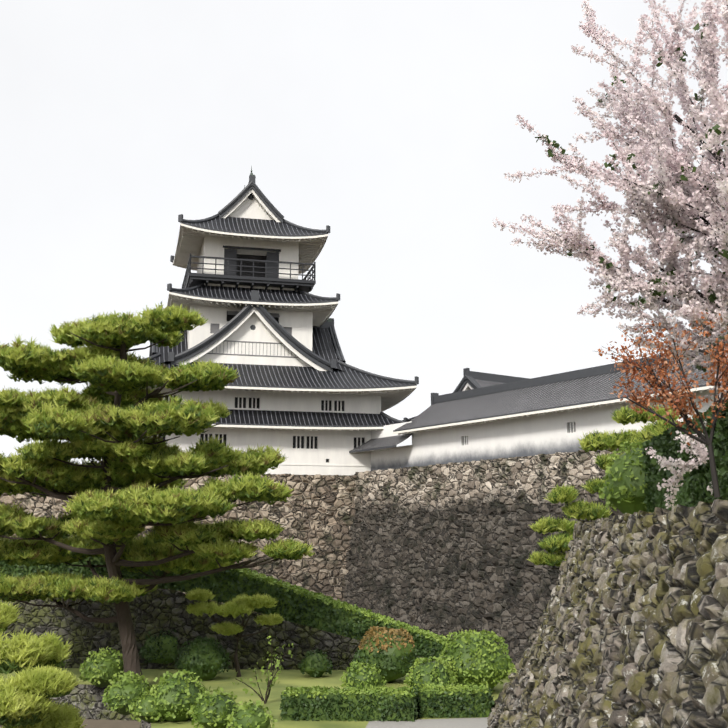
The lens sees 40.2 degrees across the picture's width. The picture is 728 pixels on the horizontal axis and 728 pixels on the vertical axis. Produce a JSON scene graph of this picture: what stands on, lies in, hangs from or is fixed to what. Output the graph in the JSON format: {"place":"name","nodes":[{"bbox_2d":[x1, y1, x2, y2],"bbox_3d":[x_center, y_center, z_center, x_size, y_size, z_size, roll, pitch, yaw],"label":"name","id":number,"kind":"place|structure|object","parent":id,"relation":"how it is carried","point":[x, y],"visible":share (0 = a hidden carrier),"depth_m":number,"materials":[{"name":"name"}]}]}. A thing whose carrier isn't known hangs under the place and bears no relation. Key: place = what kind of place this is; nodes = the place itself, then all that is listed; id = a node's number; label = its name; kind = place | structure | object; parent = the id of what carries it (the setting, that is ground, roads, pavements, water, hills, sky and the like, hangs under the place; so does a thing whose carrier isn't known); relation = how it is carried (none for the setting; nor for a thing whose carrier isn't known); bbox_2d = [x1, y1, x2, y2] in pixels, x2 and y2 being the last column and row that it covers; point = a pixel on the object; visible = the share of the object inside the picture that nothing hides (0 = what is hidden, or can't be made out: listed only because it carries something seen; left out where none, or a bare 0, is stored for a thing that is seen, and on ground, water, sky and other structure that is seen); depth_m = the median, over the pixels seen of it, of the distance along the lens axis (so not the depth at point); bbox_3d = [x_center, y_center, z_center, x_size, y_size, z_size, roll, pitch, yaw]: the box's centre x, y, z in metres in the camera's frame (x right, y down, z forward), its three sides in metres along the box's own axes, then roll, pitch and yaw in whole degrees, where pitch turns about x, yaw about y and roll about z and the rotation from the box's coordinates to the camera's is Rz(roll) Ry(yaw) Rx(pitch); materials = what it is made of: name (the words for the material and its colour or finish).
{"place":"outdoors","nodes":[
{"label":"outdoors","id":0,"kind":"place"},
{"bbox_2d":[0,719,150,727],"bbox_3d":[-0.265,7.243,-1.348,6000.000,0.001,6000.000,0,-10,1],"label":"ground","id":1,"kind":"structure","parent":0,"point":[92,723],"depth_m":40.43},
{"bbox_2d":[0,474,356,684],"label":"stone wall","id":2,"kind":"structure","parent":1,"relation":"on","point":[317,511],"depth_m":57.15,"materials":[{"name":"stone"}]},
{"bbox_2d":[89,166,418,430],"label":"castle roofs","id":3,"kind":"structure","parent":2,"relation":"on","point":[251,210],"depth_m":61.04,"materials":[{"name":"grey tile"}]},
{"bbox_2d":[159,290,344,371],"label":"roof gable","id":4,"kind":"structure","parent":3,"relation":"attached to","point":[254,334],"depth_m":60.78,"materials":[{"name":"white paint"}]},
{"bbox_2d":[342,448,630,667],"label":"stone wall","id":5,"kind":"structure","parent":1,"relation":"on","point":[443,549],"depth_m":49.44,"materials":[{"name":"stone"}]},
{"bbox_2d":[349,352,724,470],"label":"building","id":6,"kind":"structure","parent":5,"relation":"on","point":[558,412],"depth_m":50.45,"materials":[{"name":"paint"}]},
{"bbox_2d":[402,368,529,421],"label":"hall roof","id":7,"kind":"object","parent":6,"relation":"attached to","point":[470,380],"visible":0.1,"depth_m":61.61,"materials":[{"name":"tile"}]},
{"bbox_2d":[0,668,516,727],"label":"lawn","id":8,"kind":"structure","parent":0,"point":[293,678],"depth_m":24.49,"materials":[{"name":"green plant"}]},
{"bbox_2d":[4,682,136,720],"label":"garden wall","id":9,"kind":"structure","parent":8,"relation":"attached to","point":[87,700],"depth_m":24.47,"materials":[{"name":"stone"}]},
{"bbox_2d":[2,589,168,668],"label":"ramp wall","id":10,"kind":"structure","parent":8,"relation":"on","point":[149,611],"depth_m":28.12,"materials":[{"name":"stone"}]},
{"bbox_2d":[0,303,315,677],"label":"pine","id":11,"kind":"object","parent":8,"relation":"on","point":[124,490],"visible":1,"depth_m":23.29,"materials":[{"name":"green plant"}]},
{"bbox_2d":[0,556,515,727],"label":"garden plants","id":12,"kind":"object","parent":8,"relation":"on","point":[473,667],"visible":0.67,"depth_m":23.04,"materials":[{"name":"green plant"}]},
{"bbox_2d":[165,589,434,669],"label":"ramp wall","id":13,"kind":"structure","parent":8,"relation":"on","point":[340,650],"depth_m":27.70,"materials":[{"name":"stone"}]},
{"bbox_2d":[0,404,679,727],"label":"pines","id":14,"kind":"object","parent":8,"relation":"on","point":[32,687],"visible":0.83,"depth_m":21.17,"materials":[{"name":"green plant"}]},
{"bbox_2d":[143,231,380,475],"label":"castle walls","id":15,"kind":"structure","parent":0,"point":[246,262],"depth_m":60.07,"materials":[{"name":"white paint"}]},
{"bbox_2d":[0,0,727,464],"label":"sky","id":16,"kind":"structure","parent":0,"point":[388,125],"materials":[{"name":"white"}]},
{"bbox_2d":[366,717,488,727],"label":"path","id":17,"kind":"structure","parent":0,"point":[455,723],"depth_m":19.39,"materials":[{"name":"grey concrete"}]},
{"bbox_2d":[140,719,150,727],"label":"garden wall","id":18,"kind":"structure","parent":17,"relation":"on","point":[144,724],"depth_m":20.29,"materials":[{"name":"stone"}]},
{"bbox_2d":[487,499,727,727],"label":"wall","id":19,"kind":"structure","parent":17,"relation":"on","point":[631,631],"depth_m":10.89,"materials":[{"name":"stone"}]},
{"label":"bank","id":20,"kind":"structure","parent":0,"visible":0},
{"bbox_2d":[492,0,727,508],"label":"cherry","id":21,"kind":"object","parent":20,"relation":"on","point":[678,193],"visible":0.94,"depth_m":13.71,"materials":[{"name":"pink plant"}]},
{"bbox_2d":[596,312,727,497],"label":"copper tree","id":22,"kind":"object","parent":20,"relation":"on","point":[684,393],"visible":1,"depth_m":11.56,"materials":[{"name":"orange plant"}]},
{"bbox_2d":[598,400,727,513],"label":"hedge","id":23,"kind":"object","parent":20,"relation":"on","point":[634,477],"visible":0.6,"depth_m":16.27,"materials":[{"name":"green plant"}]}
]}

